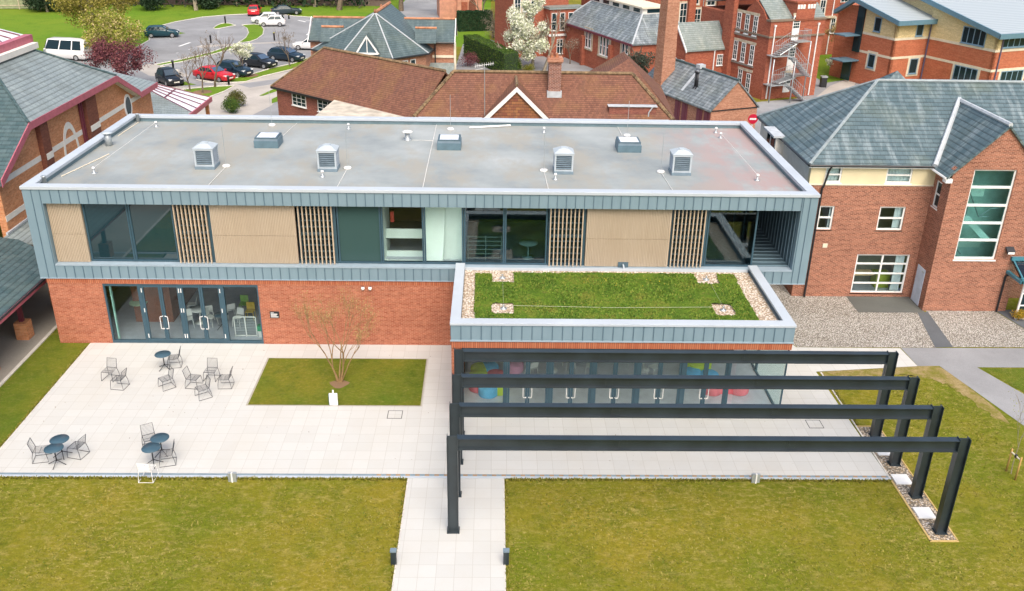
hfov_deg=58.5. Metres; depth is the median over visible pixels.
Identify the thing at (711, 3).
window
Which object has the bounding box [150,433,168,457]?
bistro table
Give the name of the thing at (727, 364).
glazed door
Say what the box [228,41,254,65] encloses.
blossom tree
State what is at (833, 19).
window
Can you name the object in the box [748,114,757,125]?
road sign
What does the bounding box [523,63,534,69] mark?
round shrub
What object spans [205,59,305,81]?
grass island
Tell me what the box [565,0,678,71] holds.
slate hall
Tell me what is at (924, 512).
stepping slab
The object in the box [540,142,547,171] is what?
air terminal
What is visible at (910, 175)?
window
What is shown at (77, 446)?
wire chair
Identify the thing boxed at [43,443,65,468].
bistro table
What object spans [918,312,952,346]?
entrance path
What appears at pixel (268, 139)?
rooflight
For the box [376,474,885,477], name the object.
drain grating
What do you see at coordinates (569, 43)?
bare tree
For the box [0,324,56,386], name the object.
walkway kerb
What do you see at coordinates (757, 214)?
window
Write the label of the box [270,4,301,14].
parked car
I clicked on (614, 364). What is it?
glazed door
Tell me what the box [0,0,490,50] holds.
playing field
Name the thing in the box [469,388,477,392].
pouf
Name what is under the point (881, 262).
window
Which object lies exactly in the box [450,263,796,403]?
glazed annex
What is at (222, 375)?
wire chair
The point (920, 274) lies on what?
side door
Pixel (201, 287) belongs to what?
glazed door
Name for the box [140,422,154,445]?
wire chair
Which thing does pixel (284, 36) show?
bare tree
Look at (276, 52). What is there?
parked car
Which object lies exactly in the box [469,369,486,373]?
pouf
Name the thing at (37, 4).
evergreen bush
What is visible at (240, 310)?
cafe chair
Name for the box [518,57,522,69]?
round shrub
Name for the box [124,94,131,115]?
round window
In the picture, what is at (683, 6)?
window
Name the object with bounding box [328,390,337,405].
notice board
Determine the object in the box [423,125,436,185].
roof cable
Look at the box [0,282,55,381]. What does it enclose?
walkway paving
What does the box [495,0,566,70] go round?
white blossom tree
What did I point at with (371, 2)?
woodland floor
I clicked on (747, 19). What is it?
window
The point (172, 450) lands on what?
wire chair
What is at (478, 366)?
pouf
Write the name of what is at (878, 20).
window
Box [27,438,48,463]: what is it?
wire chair
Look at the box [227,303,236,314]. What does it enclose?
cafe chair
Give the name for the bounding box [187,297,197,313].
cafe chair
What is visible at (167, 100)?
link roof
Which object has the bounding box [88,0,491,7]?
woodland
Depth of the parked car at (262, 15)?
128.88 m
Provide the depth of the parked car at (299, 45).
110.63 m
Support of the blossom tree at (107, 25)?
on the car park
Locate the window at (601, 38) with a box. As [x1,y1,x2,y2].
[599,36,602,54]
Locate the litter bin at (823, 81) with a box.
[819,75,827,87]
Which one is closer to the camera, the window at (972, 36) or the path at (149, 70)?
the window at (972, 36)
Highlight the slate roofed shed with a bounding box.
[648,58,759,128]
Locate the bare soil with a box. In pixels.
[819,366,1009,423]
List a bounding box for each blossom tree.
[77,6,146,55]
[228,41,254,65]
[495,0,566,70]
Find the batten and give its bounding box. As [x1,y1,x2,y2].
[61,154,108,176]
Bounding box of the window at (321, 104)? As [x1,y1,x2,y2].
[317,100,329,111]
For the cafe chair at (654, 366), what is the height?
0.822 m
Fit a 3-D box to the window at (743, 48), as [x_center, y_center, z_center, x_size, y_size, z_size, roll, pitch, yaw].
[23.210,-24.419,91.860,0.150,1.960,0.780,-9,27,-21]
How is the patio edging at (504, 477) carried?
on the lawn at (678, 510)
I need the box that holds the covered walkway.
[0,218,51,339]
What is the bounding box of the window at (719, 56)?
[716,54,722,65]
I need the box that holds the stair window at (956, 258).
[953,170,1016,260]
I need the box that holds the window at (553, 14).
[551,13,556,30]
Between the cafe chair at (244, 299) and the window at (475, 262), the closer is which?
the window at (475, 262)
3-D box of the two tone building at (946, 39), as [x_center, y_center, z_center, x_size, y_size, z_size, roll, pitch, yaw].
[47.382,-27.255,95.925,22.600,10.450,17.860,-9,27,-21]
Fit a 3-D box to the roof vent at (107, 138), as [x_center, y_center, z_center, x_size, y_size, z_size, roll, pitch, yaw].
[-20.245,-7.864,45.790,0.540,0.700,0.532,0,25,-1]
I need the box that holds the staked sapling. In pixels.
[1005,390,1023,480]
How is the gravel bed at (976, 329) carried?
on the lawn at (678, 510)
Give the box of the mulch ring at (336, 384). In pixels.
[330,380,349,387]
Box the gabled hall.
[0,29,157,246]
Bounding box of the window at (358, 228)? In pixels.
[336,206,382,262]
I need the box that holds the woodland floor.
[74,0,389,5]
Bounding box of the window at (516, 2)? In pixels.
[514,0,520,12]
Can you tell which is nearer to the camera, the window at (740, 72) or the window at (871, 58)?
the window at (740, 72)
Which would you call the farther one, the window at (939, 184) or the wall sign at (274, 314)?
the window at (939, 184)
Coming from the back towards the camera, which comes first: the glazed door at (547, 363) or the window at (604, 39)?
the window at (604, 39)
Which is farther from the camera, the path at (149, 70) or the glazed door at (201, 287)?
the path at (149, 70)
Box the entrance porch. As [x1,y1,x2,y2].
[995,256,1023,318]
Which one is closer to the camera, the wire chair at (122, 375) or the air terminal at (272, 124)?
the wire chair at (122, 375)
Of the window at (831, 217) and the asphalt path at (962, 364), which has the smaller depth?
the asphalt path at (962, 364)
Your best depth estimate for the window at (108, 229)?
40.26 m
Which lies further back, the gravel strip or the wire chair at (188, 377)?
the wire chair at (188, 377)
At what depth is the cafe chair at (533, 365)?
39.58 m
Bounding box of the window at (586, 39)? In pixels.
[585,32,587,47]
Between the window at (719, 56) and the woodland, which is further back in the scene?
the woodland
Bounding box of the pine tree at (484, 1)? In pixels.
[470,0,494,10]
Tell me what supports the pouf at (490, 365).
on the glazed annex
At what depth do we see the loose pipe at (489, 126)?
50.28 m
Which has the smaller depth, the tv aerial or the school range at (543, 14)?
the tv aerial
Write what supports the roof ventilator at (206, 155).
on the building at (147, 235)
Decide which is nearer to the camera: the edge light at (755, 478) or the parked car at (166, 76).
the edge light at (755, 478)
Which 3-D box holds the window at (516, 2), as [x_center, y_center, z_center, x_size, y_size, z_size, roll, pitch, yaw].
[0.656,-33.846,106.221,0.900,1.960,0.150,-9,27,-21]
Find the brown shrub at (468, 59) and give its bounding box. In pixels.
[457,52,480,65]
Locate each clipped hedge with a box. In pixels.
[456,9,492,31]
[463,34,518,69]
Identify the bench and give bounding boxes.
[706,389,748,395]
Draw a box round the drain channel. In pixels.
[0,473,888,477]
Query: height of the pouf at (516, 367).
0.420 m
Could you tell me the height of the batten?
0.057 m
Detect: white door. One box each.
[782,73,790,91]
[786,46,795,70]
[791,15,799,39]
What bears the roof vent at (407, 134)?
on the building at (147, 235)
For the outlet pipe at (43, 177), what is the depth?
39.76 m
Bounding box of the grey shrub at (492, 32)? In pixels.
[485,23,494,37]
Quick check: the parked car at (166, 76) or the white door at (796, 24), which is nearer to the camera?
the white door at (796, 24)
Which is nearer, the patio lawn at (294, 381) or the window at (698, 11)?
the patio lawn at (294, 381)
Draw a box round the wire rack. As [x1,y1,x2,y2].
[233,316,257,336]
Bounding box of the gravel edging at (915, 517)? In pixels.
[857,426,958,541]
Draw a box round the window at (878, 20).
[872,17,882,32]
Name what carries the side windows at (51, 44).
in the minibus
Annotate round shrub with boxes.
[220,96,240,112]
[224,89,246,105]
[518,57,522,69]
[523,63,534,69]
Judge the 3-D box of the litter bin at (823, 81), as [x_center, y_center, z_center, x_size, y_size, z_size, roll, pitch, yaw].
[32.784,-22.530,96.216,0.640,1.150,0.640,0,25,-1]
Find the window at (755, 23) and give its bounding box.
[751,15,758,36]
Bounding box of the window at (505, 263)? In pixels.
[504,208,547,264]
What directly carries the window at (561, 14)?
in the school range at (543, 14)
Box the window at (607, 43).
[605,39,608,56]
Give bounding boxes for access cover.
[387,410,402,418]
[805,420,823,427]
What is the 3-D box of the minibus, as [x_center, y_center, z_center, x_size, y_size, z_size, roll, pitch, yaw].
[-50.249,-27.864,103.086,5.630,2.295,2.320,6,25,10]
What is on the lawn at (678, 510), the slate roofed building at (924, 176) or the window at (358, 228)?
the slate roofed building at (924, 176)
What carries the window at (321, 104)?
in the tiled roof building at (325, 81)
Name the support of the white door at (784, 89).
in the old school block
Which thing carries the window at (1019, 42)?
in the two tone building at (946, 39)
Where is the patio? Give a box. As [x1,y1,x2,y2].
[0,343,916,475]
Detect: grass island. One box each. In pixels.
[156,46,231,64]
[185,86,231,95]
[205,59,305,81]
[215,23,232,27]
[241,24,262,41]
[259,89,276,95]
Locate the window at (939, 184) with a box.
[931,180,941,210]
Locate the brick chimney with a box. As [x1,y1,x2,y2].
[653,0,679,85]
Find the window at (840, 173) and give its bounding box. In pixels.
[823,168,842,183]
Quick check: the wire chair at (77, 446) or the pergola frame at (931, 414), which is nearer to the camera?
the pergola frame at (931, 414)
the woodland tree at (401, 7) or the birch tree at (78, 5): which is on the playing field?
the birch tree at (78, 5)
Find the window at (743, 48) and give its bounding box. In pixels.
[739,42,745,62]
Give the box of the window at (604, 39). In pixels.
[602,37,605,55]
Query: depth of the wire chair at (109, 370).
39.13 m
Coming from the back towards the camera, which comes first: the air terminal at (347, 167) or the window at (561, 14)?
the window at (561, 14)
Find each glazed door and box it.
[140,285,167,341]
[159,285,185,341]
[180,285,206,341]
[200,286,225,341]
[507,348,527,402]
[527,348,548,402]
[550,348,571,402]
[570,362,591,402]
[593,349,616,402]
[613,349,637,402]
[637,349,661,403]
[657,349,683,403]
[681,349,706,403]
[702,363,728,403]
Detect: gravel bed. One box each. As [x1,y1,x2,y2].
[769,284,935,347]
[927,311,1023,346]
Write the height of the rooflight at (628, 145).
0.530 m
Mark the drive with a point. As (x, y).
(420, 8)
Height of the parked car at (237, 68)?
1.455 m
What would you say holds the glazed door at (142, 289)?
in the building at (147, 235)
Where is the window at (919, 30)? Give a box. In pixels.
[915,25,923,36]
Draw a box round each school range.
[495,0,582,56]
[581,0,717,21]
[718,0,848,54]
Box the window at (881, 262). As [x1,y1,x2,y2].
[849,254,909,293]
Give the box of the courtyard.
[755,78,857,133]
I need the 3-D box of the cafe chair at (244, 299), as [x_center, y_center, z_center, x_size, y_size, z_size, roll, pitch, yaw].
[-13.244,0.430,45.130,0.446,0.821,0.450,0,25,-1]
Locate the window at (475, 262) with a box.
[464,208,504,264]
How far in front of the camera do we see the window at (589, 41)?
103.15 m
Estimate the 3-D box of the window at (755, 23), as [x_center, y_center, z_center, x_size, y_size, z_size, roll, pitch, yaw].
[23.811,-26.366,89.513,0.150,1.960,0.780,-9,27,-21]
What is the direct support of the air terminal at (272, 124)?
on the building at (147, 235)
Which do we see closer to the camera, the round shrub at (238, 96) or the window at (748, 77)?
the round shrub at (238, 96)
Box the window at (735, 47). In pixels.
[732,40,738,60]
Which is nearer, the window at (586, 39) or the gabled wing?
the gabled wing
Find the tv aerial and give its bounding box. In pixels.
[475,62,493,115]
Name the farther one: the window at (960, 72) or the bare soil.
the window at (960, 72)
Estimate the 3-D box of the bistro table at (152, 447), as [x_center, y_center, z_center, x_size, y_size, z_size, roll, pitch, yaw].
[-13.178,5.874,33.499,0.680,0.722,0.680,11,27,20]
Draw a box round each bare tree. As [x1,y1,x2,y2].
[173,53,198,90]
[184,45,217,92]
[200,30,233,86]
[271,27,295,65]
[481,8,494,29]
[554,15,568,55]
[560,38,579,63]
[825,23,836,41]
[826,57,832,65]
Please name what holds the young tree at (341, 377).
on the mulch ring at (336, 384)
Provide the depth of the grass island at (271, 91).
89.67 m
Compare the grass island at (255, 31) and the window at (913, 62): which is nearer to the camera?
the window at (913, 62)
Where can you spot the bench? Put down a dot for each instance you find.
(735, 392)
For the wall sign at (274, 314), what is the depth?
41.62 m
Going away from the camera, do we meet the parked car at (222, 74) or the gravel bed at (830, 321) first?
the gravel bed at (830, 321)
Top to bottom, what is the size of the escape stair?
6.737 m
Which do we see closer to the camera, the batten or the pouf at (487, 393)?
the pouf at (487, 393)
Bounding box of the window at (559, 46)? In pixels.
[556,39,562,53]
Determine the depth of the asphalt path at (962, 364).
41.59 m
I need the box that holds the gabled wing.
[676,21,724,72]
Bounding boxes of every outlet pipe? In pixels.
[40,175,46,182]
[135,113,139,121]
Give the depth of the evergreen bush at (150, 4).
138.38 m
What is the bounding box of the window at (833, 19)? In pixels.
[830,18,835,33]
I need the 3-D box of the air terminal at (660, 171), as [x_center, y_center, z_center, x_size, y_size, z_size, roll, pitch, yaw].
[7.066,-6.701,42.918,0.380,1.900,0.380,0,25,-1]
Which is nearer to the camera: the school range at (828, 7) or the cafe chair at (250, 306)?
the cafe chair at (250, 306)
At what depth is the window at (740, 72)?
92.83 m
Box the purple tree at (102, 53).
[81,36,157,75]
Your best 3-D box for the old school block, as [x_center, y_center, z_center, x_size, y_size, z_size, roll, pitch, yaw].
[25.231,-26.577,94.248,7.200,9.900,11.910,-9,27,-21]
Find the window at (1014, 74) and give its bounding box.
[1000,70,1023,79]
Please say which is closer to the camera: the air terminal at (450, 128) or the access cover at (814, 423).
the access cover at (814, 423)
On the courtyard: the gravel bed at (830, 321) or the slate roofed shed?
the slate roofed shed
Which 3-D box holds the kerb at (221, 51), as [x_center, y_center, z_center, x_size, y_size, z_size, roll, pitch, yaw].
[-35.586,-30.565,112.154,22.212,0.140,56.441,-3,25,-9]
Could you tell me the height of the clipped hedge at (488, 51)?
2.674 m
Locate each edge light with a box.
[227,472,236,482]
[751,473,760,483]
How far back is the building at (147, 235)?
41.37 m
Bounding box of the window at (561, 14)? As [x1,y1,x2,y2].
[559,13,564,30]
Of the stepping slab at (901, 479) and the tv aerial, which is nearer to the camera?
the stepping slab at (901, 479)
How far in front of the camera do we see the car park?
114.81 m
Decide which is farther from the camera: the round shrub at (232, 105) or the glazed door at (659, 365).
the round shrub at (232, 105)
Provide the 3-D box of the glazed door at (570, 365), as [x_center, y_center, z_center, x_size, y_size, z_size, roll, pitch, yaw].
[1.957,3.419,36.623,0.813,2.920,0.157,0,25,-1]
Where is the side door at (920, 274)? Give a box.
[911,264,925,305]
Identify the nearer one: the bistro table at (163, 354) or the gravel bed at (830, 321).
the bistro table at (163, 354)
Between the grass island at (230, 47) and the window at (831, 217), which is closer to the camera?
the window at (831, 217)
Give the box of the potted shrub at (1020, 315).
[1012,309,1023,319]
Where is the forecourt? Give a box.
[456,40,592,70]
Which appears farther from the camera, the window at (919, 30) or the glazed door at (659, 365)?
the window at (919, 30)
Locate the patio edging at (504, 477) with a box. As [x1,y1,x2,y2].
[0,474,891,479]
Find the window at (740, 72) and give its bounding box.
[738,68,742,82]
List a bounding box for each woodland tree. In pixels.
[193,0,197,10]
[336,0,342,9]
[398,0,403,10]
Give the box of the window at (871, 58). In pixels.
[866,53,875,68]
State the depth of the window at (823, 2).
110.96 m
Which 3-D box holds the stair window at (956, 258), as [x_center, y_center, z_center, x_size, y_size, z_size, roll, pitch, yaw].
[23.095,-3.890,44.693,2.150,4.720,0.204,0,25,-1]
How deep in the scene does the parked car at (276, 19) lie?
126.69 m
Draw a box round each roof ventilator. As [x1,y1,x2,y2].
[192,141,219,169]
[316,143,339,171]
[553,146,574,174]
[668,147,692,175]
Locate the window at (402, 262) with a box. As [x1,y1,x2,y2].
[380,207,424,263]
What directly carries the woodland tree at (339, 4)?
on the playing field
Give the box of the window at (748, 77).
[745,73,750,91]
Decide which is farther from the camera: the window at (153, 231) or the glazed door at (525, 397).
the window at (153, 231)
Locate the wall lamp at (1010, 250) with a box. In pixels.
[1005,247,1015,253]
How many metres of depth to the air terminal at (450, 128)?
49.69 m
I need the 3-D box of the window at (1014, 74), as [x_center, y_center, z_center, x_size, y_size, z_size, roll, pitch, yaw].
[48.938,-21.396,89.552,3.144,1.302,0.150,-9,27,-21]
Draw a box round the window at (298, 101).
[292,94,306,108]
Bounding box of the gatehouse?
[437,0,481,17]
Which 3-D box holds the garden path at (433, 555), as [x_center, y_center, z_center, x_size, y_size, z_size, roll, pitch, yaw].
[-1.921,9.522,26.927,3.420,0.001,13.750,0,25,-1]
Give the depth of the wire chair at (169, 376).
38.49 m
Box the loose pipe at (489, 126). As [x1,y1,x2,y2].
[469,125,510,128]
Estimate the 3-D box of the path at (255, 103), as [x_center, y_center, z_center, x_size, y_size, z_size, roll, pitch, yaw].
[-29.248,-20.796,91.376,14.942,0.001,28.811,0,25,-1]
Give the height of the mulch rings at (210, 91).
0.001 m
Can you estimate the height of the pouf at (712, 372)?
0.420 m
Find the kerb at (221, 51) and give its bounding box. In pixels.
[130,14,312,96]
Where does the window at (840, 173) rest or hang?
in the slate roofed building at (924, 176)
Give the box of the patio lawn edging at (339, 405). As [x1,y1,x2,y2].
[246,358,427,405]
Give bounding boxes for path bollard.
[390,548,396,565]
[503,548,508,565]
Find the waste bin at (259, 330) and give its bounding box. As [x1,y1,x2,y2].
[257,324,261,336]
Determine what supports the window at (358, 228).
in the building at (147, 235)
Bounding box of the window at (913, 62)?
[907,58,918,74]
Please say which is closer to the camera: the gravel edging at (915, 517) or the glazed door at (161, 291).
the gravel edging at (915, 517)
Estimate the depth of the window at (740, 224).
42.87 m
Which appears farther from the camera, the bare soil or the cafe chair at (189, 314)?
the cafe chair at (189, 314)
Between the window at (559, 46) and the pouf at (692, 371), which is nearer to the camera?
the pouf at (692, 371)
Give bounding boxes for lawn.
[0,0,1023,590]
[0,329,89,444]
[248,358,425,404]
[817,54,843,81]
[982,368,1023,391]
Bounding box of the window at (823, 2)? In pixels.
[820,0,825,12]
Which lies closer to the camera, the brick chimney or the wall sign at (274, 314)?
the wall sign at (274, 314)
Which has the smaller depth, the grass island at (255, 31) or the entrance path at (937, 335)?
the entrance path at (937, 335)
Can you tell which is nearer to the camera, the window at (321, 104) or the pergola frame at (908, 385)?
the pergola frame at (908, 385)
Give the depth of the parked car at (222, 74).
93.71 m
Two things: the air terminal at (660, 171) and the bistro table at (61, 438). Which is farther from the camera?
the air terminal at (660, 171)
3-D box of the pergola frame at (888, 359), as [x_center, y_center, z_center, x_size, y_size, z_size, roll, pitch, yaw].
[6.184,3.787,35.194,16.844,3.770,0.340,0,25,-1]
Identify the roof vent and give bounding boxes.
[101,131,112,145]
[402,130,411,140]
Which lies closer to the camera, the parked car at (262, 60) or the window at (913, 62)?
the window at (913, 62)
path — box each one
[140,64,188,76]
[168,71,288,114]
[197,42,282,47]
[393,478,503,590]
[817,80,854,96]
[901,348,1023,424]
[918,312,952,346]
[997,310,1023,327]
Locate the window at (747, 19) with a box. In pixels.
[743,14,749,34]
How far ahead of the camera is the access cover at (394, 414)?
36.98 m
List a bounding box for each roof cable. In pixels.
[95,124,152,166]
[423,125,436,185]
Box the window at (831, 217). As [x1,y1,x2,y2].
[816,206,834,230]
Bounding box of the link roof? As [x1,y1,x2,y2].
[150,84,211,114]
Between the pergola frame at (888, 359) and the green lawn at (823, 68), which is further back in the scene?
the green lawn at (823, 68)
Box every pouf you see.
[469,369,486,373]
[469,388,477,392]
[470,362,486,370]
[478,388,496,398]
[483,362,498,371]
[487,369,502,373]
[497,388,502,395]
[510,362,523,373]
[686,367,700,374]
[687,363,711,370]
[701,369,718,374]
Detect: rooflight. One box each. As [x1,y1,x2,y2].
[254,132,282,147]
[437,134,461,149]
[615,136,641,152]
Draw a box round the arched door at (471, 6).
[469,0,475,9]
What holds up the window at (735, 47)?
in the old school block
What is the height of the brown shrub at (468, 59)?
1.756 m
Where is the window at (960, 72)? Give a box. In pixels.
[951,64,977,79]
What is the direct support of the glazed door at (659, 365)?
in the glazed annex
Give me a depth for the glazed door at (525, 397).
36.56 m
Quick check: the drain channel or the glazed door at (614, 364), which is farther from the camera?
the glazed door at (614, 364)
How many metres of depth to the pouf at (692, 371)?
39.73 m
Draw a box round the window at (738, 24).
[735,12,741,32]
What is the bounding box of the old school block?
[701,0,826,99]
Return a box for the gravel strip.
[858,427,955,539]
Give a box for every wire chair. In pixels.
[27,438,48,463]
[67,434,89,459]
[101,357,119,381]
[110,367,129,390]
[136,464,158,482]
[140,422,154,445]
[158,365,175,391]
[159,441,176,467]
[167,346,182,368]
[182,367,202,389]
[195,375,212,400]
[203,361,219,381]
[218,366,233,388]
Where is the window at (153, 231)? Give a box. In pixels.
[127,204,179,261]
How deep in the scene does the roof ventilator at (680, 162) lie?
42.72 m
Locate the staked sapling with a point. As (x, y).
(1015, 456)
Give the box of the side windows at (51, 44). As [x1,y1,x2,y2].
[45,40,80,50]
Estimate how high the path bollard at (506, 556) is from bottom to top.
0.580 m
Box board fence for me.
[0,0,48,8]
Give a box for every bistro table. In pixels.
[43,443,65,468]
[49,434,72,458]
[141,442,163,468]
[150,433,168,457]
[154,350,170,371]
[213,311,227,328]
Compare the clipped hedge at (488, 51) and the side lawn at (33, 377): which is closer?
the side lawn at (33, 377)
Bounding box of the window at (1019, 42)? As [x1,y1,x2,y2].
[1003,38,1023,48]
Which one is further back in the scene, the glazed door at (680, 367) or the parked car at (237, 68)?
the parked car at (237, 68)
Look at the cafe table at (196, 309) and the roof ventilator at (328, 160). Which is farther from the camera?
the cafe table at (196, 309)
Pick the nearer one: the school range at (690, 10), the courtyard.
the courtyard
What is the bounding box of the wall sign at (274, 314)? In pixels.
[270,311,279,317]
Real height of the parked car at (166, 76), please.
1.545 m
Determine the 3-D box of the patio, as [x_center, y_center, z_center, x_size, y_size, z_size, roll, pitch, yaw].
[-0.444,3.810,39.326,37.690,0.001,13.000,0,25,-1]
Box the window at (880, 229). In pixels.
[875,207,905,231]
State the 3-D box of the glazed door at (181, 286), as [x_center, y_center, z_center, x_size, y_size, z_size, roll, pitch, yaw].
[-14.497,0.855,41.614,0.883,2.860,0.157,0,25,-1]
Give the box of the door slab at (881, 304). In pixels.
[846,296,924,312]
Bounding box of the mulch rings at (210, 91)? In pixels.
[172,67,294,93]
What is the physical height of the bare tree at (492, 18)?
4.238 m
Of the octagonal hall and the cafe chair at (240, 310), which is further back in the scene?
the octagonal hall
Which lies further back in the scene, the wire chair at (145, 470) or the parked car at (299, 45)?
the parked car at (299, 45)
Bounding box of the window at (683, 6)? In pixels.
[679,3,686,21]
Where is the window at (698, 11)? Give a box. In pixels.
[695,9,700,21]
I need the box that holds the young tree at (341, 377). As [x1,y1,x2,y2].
[289,279,383,381]
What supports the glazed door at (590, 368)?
in the glazed annex
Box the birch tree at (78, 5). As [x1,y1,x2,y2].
[45,0,138,28]
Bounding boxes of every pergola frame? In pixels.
[446,434,971,534]
[449,401,943,498]
[452,373,919,466]
[454,348,898,436]
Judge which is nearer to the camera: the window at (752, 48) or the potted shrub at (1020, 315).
the potted shrub at (1020, 315)
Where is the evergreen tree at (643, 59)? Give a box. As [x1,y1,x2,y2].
[626,45,654,73]
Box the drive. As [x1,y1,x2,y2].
[400,0,438,16]
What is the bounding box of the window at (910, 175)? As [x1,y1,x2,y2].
[884,169,912,184]
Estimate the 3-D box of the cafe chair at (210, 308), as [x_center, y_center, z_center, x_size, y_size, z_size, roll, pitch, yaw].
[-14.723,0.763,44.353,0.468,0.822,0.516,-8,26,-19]
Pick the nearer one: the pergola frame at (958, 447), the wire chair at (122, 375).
the pergola frame at (958, 447)
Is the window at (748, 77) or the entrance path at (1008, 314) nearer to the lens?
the entrance path at (1008, 314)
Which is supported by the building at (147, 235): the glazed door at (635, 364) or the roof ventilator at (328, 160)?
the roof ventilator at (328, 160)
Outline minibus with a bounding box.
[43,37,92,60]
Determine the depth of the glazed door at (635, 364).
36.61 m
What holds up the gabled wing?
on the lawn at (678, 510)
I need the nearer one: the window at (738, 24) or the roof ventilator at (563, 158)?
the roof ventilator at (563, 158)
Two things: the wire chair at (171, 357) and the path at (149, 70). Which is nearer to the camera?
the wire chair at (171, 357)
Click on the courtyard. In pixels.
(765, 106)
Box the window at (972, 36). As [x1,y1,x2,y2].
[959,26,986,47]
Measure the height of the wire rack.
1.040 m
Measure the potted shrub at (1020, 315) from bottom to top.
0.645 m
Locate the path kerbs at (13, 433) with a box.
[0,343,889,590]
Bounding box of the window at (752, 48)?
[747,45,754,65]
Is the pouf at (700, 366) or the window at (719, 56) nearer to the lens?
the pouf at (700, 366)
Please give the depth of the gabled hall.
51.83 m
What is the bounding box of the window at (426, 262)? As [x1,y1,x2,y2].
[423,207,463,263]
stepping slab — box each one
[877,452,889,455]
[890,474,911,484]
[912,507,935,518]
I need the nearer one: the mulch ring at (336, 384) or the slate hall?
the mulch ring at (336, 384)
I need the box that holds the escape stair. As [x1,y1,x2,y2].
[763,28,811,102]
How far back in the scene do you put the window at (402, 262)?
40.71 m
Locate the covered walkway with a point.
(21, 281)
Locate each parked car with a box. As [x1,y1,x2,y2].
[144,25,179,37]
[155,66,183,85]
[192,65,235,82]
[216,59,253,77]
[240,52,277,68]
[247,5,261,15]
[251,12,276,23]
[258,14,285,26]
[267,46,304,62]
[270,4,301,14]
[292,38,310,49]
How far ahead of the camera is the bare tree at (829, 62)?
101.71 m
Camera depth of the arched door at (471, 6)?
137.09 m
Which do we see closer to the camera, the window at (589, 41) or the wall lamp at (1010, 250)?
the wall lamp at (1010, 250)
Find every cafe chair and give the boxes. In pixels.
[186,309,194,327]
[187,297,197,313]
[205,305,214,319]
[205,307,218,326]
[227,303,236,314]
[232,307,243,326]
[239,295,248,307]
[245,302,255,320]
[524,362,538,373]
[647,363,658,374]
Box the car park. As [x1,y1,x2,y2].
[69,14,311,114]
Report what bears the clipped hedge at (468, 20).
on the playing field
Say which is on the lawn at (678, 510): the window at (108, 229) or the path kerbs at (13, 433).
the path kerbs at (13, 433)
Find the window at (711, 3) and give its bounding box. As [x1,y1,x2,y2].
[707,1,715,5]
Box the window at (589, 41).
[588,33,590,48]
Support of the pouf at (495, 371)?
on the glazed annex
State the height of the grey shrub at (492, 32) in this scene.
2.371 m
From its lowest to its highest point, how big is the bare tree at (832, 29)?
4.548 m
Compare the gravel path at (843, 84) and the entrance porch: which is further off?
the gravel path at (843, 84)
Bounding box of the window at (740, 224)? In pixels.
[724,210,756,262]
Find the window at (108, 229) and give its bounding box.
[81,204,135,260]
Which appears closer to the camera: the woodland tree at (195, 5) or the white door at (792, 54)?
the white door at (792, 54)
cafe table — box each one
[190,305,206,324]
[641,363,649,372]
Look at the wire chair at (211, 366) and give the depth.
39.31 m
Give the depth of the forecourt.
104.51 m
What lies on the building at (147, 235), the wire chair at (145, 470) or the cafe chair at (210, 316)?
the cafe chair at (210, 316)
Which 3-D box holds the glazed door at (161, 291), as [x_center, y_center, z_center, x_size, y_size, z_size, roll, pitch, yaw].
[-15.424,0.848,41.593,0.843,2.860,0.157,0,25,-1]
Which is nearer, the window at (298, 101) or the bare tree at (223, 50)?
the window at (298, 101)
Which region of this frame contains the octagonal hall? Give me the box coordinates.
[307,1,456,73]
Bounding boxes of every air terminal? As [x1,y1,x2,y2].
[221,127,229,167]
[269,96,275,125]
[343,132,350,169]
[447,107,453,129]
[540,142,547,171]
[657,138,664,172]
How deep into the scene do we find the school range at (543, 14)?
108.21 m
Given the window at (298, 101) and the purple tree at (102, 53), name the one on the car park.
the purple tree at (102, 53)
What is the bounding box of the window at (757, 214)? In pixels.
[703,210,758,266]
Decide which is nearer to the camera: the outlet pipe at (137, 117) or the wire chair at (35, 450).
the wire chair at (35, 450)
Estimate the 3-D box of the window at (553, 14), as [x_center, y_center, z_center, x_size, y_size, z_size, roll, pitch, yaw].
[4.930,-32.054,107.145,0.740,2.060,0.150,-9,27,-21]
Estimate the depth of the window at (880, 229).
46.46 m
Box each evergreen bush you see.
[22,0,54,10]
[46,0,73,11]
[138,0,164,10]
[188,0,220,9]
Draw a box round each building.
[19,114,820,344]
[270,46,675,119]
[757,71,1023,310]
[829,0,1023,83]

